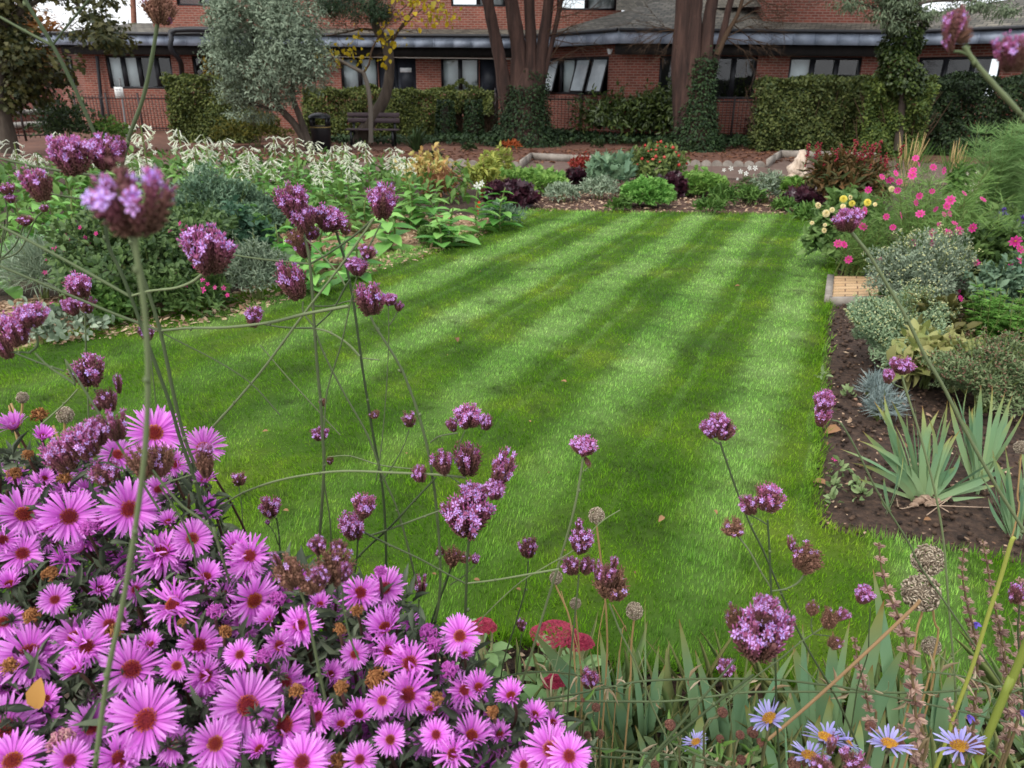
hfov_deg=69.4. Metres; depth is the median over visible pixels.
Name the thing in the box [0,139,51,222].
flowering tobacco
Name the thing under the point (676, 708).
leaves
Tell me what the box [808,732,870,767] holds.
verbena
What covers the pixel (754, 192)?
bed plant
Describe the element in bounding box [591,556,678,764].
verbena
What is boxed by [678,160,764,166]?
path edging
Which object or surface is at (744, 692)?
lying stem
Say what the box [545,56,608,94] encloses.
window frame
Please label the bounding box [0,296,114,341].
border shrub
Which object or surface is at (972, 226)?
cosmos
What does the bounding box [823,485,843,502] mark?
soil weed
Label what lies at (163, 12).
verbena
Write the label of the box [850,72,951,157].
ivy hedge
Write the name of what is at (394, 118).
park bench
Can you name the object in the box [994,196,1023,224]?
border shrub
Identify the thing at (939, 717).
iris
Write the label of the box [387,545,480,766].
verbena
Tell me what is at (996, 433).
iris
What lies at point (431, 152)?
ground tuft
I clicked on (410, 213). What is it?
leafy tobacco
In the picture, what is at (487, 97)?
clipped hedge
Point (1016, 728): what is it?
dried salvia
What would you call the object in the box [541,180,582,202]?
grey shrub
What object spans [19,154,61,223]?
flowering tobacco
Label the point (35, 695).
fallen leaf
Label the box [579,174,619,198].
grey shrub
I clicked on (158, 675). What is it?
aster bush
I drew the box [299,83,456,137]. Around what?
clipped hedge
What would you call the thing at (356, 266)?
verbena
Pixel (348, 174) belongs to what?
flowering tobacco
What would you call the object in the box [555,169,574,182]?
leafy mound
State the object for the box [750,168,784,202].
grey shrub
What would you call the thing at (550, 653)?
iris
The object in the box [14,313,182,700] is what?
verbena
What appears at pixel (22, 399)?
allium seed head
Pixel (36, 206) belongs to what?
leafy tobacco
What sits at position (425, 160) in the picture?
fading plant
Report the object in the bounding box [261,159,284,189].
flowering tobacco
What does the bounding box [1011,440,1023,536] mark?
allium seed head
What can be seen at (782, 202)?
bed plant
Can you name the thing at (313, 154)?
flowering tobacco
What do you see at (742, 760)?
pale aster
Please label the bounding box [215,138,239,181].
flowering tobacco
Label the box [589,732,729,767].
lying stem
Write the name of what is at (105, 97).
railing
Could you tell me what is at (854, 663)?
dry stalk
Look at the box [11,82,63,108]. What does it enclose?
brick block
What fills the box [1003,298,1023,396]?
euphorbia
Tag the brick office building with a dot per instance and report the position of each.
(825, 40)
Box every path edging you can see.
[445,158,518,166]
[519,153,590,167]
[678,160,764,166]
[765,150,875,167]
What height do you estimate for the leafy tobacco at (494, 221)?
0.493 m
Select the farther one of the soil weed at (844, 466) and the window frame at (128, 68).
the window frame at (128, 68)
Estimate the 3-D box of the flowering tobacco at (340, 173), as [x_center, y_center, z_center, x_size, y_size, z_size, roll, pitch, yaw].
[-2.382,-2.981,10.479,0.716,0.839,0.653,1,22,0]
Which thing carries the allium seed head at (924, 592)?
on the ground at (978, 523)
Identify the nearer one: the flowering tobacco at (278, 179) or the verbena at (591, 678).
the verbena at (591, 678)
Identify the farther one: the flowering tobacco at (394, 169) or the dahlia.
the flowering tobacco at (394, 169)
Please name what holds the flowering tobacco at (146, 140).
on the ground at (978, 523)
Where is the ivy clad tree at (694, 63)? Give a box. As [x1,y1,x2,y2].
[607,0,811,152]
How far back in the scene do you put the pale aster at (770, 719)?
0.79 m
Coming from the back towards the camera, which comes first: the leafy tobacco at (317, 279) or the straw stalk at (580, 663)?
the leafy tobacco at (317, 279)
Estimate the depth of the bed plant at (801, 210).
9.47 m
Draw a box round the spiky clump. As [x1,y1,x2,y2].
[396,127,430,151]
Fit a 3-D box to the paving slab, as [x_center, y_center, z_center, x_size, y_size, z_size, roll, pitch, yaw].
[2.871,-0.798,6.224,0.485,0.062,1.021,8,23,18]
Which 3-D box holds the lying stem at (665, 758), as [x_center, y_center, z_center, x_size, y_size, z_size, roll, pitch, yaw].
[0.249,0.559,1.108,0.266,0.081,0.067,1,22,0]
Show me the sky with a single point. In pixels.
(125, 12)
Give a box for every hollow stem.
[934,536,1016,767]
[970,638,1023,767]
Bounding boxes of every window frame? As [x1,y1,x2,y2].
[65,56,76,87]
[105,55,172,88]
[177,0,214,5]
[192,56,229,80]
[340,57,378,90]
[441,59,478,91]
[451,0,504,6]
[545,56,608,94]
[557,0,615,10]
[658,56,671,96]
[717,56,757,98]
[786,57,861,96]
[917,56,1000,102]
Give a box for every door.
[378,58,397,124]
[397,58,416,126]
[480,59,497,126]
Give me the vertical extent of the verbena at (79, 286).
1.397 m
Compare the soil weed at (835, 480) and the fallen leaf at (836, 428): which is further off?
the fallen leaf at (836, 428)
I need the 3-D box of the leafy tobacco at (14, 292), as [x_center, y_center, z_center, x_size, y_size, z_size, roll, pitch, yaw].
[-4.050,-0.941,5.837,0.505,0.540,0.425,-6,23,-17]
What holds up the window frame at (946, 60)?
in the brick office building
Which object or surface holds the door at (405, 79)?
in the brick office building
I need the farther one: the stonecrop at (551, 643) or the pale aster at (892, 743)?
the stonecrop at (551, 643)
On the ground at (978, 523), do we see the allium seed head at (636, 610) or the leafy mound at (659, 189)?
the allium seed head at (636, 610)
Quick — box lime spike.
[495,140,512,169]
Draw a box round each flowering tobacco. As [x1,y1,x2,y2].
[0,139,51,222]
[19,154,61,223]
[47,132,89,208]
[72,140,100,199]
[124,152,153,203]
[128,124,175,202]
[165,127,201,188]
[178,144,207,175]
[195,134,218,182]
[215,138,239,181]
[228,162,251,180]
[236,146,271,192]
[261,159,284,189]
[264,136,292,189]
[283,137,314,198]
[305,141,336,202]
[308,162,348,218]
[318,144,353,207]
[326,142,364,199]
[333,159,367,220]
[349,140,377,206]
[382,147,405,208]
[393,157,428,227]
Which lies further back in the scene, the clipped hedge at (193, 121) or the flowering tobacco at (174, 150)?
the clipped hedge at (193, 121)
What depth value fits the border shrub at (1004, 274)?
5.20 m
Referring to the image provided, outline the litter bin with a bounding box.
[308,112,330,151]
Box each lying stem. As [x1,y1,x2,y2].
[489,645,624,699]
[540,650,1023,726]
[545,677,1023,715]
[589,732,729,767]
[590,734,754,767]
[927,649,1023,701]
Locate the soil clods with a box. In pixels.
[407,232,1023,767]
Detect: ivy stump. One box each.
[434,98,458,141]
[463,98,485,141]
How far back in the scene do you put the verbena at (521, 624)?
1.24 m
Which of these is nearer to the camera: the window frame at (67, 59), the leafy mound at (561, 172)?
the leafy mound at (561, 172)
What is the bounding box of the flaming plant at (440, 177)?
[419,165,461,203]
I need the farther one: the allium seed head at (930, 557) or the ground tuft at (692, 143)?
the ground tuft at (692, 143)
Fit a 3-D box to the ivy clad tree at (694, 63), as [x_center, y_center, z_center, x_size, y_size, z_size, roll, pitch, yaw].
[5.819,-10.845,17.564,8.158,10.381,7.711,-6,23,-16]
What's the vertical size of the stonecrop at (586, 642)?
0.308 m
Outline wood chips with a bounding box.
[0,190,1016,762]
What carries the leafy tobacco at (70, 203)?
on the ground at (978, 523)
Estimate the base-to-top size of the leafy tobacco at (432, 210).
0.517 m
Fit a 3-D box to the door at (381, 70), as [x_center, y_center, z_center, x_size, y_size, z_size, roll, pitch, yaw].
[-4.308,-10.128,25.976,0.630,2.410,0.098,1,22,2]
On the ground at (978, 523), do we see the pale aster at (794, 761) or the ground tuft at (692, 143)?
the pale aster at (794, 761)
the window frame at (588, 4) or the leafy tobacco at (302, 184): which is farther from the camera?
the window frame at (588, 4)
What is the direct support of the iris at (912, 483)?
on the ground at (978, 523)
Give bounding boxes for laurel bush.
[561,78,672,136]
[637,76,673,135]
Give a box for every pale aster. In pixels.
[575,687,618,767]
[638,730,754,767]
[665,711,735,767]
[685,698,790,767]
[786,721,882,767]
[866,724,918,767]
[933,726,998,767]
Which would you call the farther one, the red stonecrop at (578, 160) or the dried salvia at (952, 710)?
the red stonecrop at (578, 160)
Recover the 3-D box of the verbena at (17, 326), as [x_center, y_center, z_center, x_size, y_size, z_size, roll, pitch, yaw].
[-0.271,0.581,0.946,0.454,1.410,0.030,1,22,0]
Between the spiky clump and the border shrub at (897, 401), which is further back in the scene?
the spiky clump
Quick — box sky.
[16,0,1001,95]
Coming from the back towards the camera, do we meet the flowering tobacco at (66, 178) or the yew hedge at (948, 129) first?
the yew hedge at (948, 129)
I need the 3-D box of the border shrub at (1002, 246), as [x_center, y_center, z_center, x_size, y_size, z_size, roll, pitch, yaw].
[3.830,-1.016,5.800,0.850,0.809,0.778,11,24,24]
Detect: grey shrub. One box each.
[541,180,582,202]
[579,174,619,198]
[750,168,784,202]
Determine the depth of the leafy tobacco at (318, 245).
6.71 m
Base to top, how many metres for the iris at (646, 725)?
0.516 m
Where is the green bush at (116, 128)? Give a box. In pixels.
[83,114,141,141]
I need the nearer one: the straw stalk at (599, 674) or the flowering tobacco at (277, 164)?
the straw stalk at (599, 674)
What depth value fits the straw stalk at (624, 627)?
1.40 m
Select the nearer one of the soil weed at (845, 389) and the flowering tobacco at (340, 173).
the soil weed at (845, 389)
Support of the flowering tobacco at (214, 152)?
on the ground at (978, 523)
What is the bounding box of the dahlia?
[796,183,897,268]
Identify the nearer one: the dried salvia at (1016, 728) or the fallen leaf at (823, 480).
the dried salvia at (1016, 728)
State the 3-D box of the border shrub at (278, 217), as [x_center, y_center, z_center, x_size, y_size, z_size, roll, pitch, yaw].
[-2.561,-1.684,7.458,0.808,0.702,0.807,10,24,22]
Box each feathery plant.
[951,116,1023,224]
[1008,122,1023,216]
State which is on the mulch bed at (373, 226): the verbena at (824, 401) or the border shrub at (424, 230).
the border shrub at (424, 230)
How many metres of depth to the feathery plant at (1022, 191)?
7.27 m
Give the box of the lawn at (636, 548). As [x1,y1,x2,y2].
[0,210,1023,706]
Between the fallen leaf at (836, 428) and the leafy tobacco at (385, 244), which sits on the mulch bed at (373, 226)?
the leafy tobacco at (385, 244)
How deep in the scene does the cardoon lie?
11.70 m
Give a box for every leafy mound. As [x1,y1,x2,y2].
[484,162,569,193]
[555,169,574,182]
[619,174,676,206]
[680,164,730,195]
[770,174,807,195]
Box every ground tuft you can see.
[430,150,443,157]
[460,141,478,150]
[501,138,522,148]
[589,138,604,147]
[682,141,703,150]
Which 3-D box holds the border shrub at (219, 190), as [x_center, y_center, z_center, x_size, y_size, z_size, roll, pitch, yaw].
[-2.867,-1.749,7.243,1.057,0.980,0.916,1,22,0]
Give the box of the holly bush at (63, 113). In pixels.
[14,88,106,139]
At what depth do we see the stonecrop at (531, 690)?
1.82 m
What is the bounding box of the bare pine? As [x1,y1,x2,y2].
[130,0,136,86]
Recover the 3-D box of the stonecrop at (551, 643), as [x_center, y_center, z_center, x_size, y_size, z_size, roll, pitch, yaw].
[0.109,0.764,1.948,0.175,0.325,0.192,-19,29,-39]
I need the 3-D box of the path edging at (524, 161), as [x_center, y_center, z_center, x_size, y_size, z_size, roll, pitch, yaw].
[1.210,-4.838,16.058,1.868,0.160,1.932,3,22,7]
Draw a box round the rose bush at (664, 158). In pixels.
[620,139,690,182]
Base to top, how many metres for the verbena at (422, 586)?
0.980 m
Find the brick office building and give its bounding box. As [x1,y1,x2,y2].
[31,0,1023,145]
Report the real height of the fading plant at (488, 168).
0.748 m
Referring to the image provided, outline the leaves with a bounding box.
[482,612,1023,767]
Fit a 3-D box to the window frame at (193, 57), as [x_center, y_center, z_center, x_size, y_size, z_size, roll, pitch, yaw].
[-10.407,-10.913,25.956,1.458,1.080,0.096,1,22,2]
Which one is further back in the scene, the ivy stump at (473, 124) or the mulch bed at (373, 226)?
the ivy stump at (473, 124)
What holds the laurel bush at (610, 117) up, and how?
on the needle ground at (158, 141)
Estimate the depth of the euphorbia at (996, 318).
4.19 m
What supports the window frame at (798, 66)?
in the brick office building
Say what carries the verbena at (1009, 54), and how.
on the ground at (978, 523)
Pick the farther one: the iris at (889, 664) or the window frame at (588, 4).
the window frame at (588, 4)
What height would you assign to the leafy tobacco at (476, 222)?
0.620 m
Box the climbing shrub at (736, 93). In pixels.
[717,71,750,96]
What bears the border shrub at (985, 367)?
on the ground at (978, 523)
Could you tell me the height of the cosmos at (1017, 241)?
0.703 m
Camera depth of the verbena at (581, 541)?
0.95 m
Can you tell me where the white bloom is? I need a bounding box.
[473,180,483,189]
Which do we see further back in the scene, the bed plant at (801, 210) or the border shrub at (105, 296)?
the bed plant at (801, 210)
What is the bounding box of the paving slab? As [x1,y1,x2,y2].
[824,274,882,305]
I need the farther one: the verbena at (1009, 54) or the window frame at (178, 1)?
the window frame at (178, 1)
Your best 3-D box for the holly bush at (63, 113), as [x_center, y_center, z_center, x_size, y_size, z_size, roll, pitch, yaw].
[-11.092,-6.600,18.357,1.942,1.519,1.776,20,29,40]
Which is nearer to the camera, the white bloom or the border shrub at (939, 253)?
the border shrub at (939, 253)
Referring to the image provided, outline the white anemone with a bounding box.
[722,166,785,202]
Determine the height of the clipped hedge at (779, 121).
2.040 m
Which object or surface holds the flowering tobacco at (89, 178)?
on the ground at (978, 523)
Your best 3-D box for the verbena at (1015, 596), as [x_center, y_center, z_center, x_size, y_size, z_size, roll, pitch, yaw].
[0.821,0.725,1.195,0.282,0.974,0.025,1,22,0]
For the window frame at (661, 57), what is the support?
in the brick office building
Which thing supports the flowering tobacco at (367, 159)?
on the ground at (978, 523)
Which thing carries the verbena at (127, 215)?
on the ground at (978, 523)
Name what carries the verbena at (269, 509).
on the ground at (978, 523)
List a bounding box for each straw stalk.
[561,591,582,728]
[596,604,604,762]
[610,605,626,767]
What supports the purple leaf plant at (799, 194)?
on the bed at (684, 204)
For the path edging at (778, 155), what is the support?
on the path at (728, 173)
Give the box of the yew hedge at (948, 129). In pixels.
[922,70,1023,156]
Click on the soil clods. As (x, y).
(859, 502)
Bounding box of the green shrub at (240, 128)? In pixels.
[208,107,295,146]
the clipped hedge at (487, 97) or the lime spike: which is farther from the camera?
the clipped hedge at (487, 97)
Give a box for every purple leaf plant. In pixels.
[481,176,542,208]
[563,166,587,190]
[657,169,689,198]
[783,183,826,205]
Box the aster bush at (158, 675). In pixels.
[0,404,597,767]
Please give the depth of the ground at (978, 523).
3.48 m
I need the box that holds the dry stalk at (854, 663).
[731,599,920,765]
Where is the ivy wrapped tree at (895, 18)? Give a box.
[797,0,1023,150]
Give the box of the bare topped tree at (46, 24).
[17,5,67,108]
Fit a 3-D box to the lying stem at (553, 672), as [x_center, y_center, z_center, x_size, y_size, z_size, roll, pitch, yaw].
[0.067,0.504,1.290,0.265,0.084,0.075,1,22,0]
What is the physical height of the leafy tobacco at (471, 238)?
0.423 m
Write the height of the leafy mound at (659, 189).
0.490 m
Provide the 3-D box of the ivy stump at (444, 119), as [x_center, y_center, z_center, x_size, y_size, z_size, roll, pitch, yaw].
[-1.988,-7.913,22.270,0.799,1.288,0.776,1,22,0]
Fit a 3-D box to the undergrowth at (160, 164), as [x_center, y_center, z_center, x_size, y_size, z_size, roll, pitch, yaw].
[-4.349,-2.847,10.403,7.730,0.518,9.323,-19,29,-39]
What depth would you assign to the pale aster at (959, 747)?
0.80 m
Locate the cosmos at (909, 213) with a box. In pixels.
[864,155,1023,285]
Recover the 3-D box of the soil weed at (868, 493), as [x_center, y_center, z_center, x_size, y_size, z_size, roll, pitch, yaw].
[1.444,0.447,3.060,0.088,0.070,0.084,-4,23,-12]
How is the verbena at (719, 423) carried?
on the ground at (978, 523)
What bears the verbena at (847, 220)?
on the ground at (978, 523)
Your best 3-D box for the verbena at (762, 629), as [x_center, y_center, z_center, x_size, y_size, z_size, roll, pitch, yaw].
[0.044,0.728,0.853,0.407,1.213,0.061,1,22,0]
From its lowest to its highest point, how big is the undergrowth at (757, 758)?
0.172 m
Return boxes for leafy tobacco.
[0,202,41,279]
[0,235,22,298]
[20,195,69,243]
[55,190,83,229]
[235,199,281,248]
[254,224,303,279]
[266,184,284,196]
[271,226,326,277]
[283,176,320,206]
[291,254,347,294]
[308,175,345,210]
[310,206,350,273]
[312,214,364,268]
[329,234,382,284]
[346,192,399,231]
[359,212,416,256]
[392,180,437,229]
[398,187,456,229]
[413,215,467,247]
[418,206,480,244]
[458,182,499,233]
[476,187,522,228]
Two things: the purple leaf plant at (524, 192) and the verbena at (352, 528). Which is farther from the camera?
the purple leaf plant at (524, 192)
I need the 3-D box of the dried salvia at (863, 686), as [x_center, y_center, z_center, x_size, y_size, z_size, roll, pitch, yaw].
[0.615,0.771,1.387,0.090,0.740,0.029,1,22,0]
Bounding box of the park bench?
[345,112,399,146]
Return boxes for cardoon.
[584,147,638,190]
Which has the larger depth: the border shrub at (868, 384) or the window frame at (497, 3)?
the window frame at (497, 3)
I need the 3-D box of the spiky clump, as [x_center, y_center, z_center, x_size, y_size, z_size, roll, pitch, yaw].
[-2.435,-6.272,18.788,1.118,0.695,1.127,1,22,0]
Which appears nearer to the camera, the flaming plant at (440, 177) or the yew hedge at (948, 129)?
the flaming plant at (440, 177)
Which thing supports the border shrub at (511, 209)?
on the lawn at (636, 548)
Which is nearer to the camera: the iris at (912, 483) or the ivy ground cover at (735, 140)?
the iris at (912, 483)
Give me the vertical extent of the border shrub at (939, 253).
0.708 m
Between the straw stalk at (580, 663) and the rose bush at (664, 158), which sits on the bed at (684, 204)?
the rose bush at (664, 158)
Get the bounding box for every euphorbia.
[960,275,1023,347]
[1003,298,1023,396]
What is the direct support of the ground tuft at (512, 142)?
on the needle ground at (158, 141)
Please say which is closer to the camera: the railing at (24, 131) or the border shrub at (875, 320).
the border shrub at (875, 320)
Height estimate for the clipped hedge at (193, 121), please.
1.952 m
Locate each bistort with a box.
[795,142,894,203]
[797,139,904,195]
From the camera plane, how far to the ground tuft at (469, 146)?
19.08 m
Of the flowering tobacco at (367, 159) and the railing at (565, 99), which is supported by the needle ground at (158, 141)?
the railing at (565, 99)
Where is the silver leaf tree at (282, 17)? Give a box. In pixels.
[193,0,340,150]
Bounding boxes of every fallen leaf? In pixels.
[26,678,45,708]
[813,478,825,483]
[825,424,840,433]
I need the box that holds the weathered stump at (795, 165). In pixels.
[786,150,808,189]
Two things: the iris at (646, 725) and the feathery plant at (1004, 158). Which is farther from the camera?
the feathery plant at (1004, 158)
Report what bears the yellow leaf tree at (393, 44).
on the needle ground at (158, 141)
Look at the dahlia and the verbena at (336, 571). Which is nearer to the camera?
the verbena at (336, 571)
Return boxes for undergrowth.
[0,145,473,270]
[532,685,1023,767]
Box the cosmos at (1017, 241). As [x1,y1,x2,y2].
[958,234,1023,311]
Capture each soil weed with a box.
[814,365,832,379]
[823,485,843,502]
[825,471,847,492]
[829,455,853,476]
[840,383,856,396]
[845,474,866,490]
[851,485,872,501]
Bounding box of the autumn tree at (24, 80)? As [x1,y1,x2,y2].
[0,0,141,153]
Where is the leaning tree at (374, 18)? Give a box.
[305,0,451,144]
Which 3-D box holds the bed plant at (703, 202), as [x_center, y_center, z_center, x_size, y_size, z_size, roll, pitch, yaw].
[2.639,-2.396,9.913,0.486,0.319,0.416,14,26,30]
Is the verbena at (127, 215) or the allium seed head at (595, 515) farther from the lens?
the allium seed head at (595, 515)
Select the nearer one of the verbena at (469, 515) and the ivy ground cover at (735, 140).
the verbena at (469, 515)
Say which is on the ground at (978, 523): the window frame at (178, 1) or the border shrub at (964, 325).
the border shrub at (964, 325)
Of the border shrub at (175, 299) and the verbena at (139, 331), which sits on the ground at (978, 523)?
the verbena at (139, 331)
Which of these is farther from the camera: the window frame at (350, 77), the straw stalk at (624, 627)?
the window frame at (350, 77)
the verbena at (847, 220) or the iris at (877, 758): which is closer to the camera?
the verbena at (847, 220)
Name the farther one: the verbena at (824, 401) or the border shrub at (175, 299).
the border shrub at (175, 299)
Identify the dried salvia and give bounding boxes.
[850,636,879,760]
[873,542,928,767]
[896,723,929,767]
[943,697,974,765]
[957,547,985,764]
[979,540,1015,767]
[990,620,1016,767]
[1000,577,1023,767]
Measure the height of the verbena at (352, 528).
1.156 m
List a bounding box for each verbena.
[0,0,238,623]
[0,0,386,551]
[0,182,48,262]
[0,301,251,657]
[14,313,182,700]
[36,407,261,681]
[59,270,96,499]
[81,156,179,767]
[136,324,169,529]
[144,218,381,597]
[217,463,465,562]
[230,470,246,535]
[233,180,416,636]
[257,494,281,560]
[260,345,412,608]
[269,533,359,751]
[307,201,387,762]
[337,491,376,637]
[364,402,558,715]
[369,292,441,767]
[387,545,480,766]
[414,573,426,642]
[475,510,619,730]
[492,535,537,723]
[492,666,601,767]
[511,618,526,714]
[516,434,598,699]
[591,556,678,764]
[640,592,796,767]
[689,600,851,767]
[699,412,865,763]
[717,658,736,767]
[720,480,823,767]
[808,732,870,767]
[812,388,1023,742]
[830,206,1023,533]
[847,583,876,748]
[882,355,958,734]
[940,2,1023,123]
[990,29,1023,75]
[1008,581,1023,704]
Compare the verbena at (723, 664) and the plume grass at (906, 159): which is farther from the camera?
the plume grass at (906, 159)
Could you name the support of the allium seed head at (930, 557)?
on the ground at (978, 523)
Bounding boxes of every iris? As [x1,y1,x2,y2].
[532,631,631,743]
[616,615,706,764]
[635,696,907,767]
[695,650,794,767]
[777,570,909,752]
[841,396,1012,514]
[881,461,902,516]
[900,643,994,758]
[949,385,1023,494]
[979,447,1023,539]
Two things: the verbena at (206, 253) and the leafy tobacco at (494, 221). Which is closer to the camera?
the verbena at (206, 253)
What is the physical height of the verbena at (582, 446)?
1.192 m
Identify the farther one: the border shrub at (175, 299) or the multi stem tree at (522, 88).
the multi stem tree at (522, 88)
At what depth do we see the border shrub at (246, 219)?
6.35 m
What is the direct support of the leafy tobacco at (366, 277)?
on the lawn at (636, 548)
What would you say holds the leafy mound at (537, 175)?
on the bed at (684, 204)
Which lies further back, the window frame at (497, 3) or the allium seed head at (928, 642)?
the window frame at (497, 3)
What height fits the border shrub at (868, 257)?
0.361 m
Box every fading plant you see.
[391,142,458,198]
[461,148,509,197]
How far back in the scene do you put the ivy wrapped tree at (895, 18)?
17.02 m
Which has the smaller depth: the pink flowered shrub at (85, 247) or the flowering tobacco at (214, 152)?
the pink flowered shrub at (85, 247)
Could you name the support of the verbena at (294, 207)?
on the ground at (978, 523)
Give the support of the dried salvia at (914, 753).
on the ground at (978, 523)
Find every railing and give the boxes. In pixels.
[14,99,59,140]
[72,92,171,132]
[490,93,582,132]
[579,94,753,138]
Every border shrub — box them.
[0,224,68,303]
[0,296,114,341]
[51,281,140,324]
[125,261,239,317]
[169,153,273,219]
[220,227,292,299]
[221,194,279,249]
[235,184,292,233]
[415,224,450,242]
[474,198,526,224]
[840,240,897,274]
[843,277,962,369]
[853,368,893,401]
[856,377,911,421]
[861,221,982,298]
[876,278,913,300]
[878,318,983,393]
[888,287,983,367]
[914,324,1023,418]
[951,202,1023,302]
[962,251,1023,311]
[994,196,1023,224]
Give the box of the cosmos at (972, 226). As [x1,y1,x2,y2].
[890,191,1023,303]
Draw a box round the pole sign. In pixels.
[114,78,126,137]
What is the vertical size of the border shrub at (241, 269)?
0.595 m
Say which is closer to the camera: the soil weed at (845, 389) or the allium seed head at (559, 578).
the allium seed head at (559, 578)
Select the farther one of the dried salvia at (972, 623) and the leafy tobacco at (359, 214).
the leafy tobacco at (359, 214)
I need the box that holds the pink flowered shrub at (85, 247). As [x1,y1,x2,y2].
[37,192,241,303]
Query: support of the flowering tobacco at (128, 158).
on the ground at (978, 523)
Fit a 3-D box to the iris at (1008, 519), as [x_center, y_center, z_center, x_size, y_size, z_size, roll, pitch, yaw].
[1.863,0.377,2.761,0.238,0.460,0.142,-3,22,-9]
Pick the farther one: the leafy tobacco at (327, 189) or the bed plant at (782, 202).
the bed plant at (782, 202)
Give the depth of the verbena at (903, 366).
1.05 m
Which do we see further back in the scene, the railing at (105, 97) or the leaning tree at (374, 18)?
the railing at (105, 97)
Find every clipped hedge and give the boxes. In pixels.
[159,71,261,143]
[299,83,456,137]
[450,78,500,132]
[745,72,871,151]
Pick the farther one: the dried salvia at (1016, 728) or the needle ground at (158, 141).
the needle ground at (158, 141)
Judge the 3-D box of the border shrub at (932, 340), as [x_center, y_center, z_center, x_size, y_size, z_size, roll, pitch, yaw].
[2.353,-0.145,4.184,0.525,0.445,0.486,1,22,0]
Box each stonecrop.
[456,617,513,695]
[518,673,578,740]
[520,619,585,695]
[551,632,600,730]
[565,151,590,170]
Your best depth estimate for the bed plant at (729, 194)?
10.31 m
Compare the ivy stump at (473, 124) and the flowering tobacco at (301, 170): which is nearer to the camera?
the flowering tobacco at (301, 170)
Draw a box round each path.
[0,285,276,350]
[116,159,1020,187]
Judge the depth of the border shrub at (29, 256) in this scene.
5.59 m
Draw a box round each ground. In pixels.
[0,99,1023,767]
[0,130,1020,165]
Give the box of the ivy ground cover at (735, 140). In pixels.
[297,126,852,148]
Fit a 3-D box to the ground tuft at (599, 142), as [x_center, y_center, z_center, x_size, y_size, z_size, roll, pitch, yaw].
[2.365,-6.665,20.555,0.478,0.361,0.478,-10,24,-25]
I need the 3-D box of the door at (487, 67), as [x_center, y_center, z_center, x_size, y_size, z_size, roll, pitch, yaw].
[-0.796,-10.050,25.857,0.634,2.410,0.117,0,22,0]
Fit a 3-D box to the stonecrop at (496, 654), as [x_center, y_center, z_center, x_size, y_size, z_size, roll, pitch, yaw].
[-0.072,0.754,1.997,0.169,0.305,0.192,1,22,0]
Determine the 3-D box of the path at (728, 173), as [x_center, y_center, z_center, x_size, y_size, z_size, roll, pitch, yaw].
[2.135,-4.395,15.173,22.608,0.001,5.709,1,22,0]
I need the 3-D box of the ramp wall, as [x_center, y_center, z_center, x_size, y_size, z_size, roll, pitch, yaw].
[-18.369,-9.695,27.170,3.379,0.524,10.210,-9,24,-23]
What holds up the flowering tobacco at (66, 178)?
on the ground at (978, 523)
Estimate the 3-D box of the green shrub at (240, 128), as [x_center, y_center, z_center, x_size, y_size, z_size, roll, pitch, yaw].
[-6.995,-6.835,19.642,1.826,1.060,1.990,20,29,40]
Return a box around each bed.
[280,215,488,274]
[480,178,826,214]
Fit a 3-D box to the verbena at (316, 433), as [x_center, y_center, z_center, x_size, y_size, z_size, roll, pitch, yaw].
[-0.248,0.537,1.242,0.200,1.271,0.030,1,22,0]
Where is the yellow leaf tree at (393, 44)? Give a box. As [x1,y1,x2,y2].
[312,0,461,142]
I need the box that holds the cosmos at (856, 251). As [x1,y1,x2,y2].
[823,206,892,275]
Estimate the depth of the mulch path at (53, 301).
5.63 m
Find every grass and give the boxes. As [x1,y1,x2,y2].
[888,129,948,186]
[925,139,985,183]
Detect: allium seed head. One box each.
[8,391,67,630]
[51,406,82,557]
[549,571,576,729]
[570,597,581,734]
[588,507,607,754]
[622,601,643,767]
[891,572,941,767]
[903,543,944,767]
[909,636,941,767]
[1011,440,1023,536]
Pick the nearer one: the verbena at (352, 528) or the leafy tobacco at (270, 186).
the verbena at (352, 528)
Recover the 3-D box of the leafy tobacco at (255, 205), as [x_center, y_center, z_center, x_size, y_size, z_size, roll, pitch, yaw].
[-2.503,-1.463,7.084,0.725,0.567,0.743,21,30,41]
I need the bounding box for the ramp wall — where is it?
[12,109,67,132]
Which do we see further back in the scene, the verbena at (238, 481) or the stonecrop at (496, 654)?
the stonecrop at (496, 654)
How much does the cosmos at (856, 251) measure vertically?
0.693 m
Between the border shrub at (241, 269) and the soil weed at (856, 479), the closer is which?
the soil weed at (856, 479)
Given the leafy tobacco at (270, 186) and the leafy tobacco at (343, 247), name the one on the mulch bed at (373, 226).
the leafy tobacco at (343, 247)
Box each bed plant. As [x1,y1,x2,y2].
[603,193,634,210]
[691,193,726,214]
[707,180,740,204]
[733,182,767,206]
[767,195,798,210]
[785,199,821,221]
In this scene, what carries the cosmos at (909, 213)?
on the ground at (978, 523)
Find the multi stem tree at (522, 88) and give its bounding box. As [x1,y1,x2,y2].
[479,0,611,147]
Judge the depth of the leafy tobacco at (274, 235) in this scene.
6.36 m

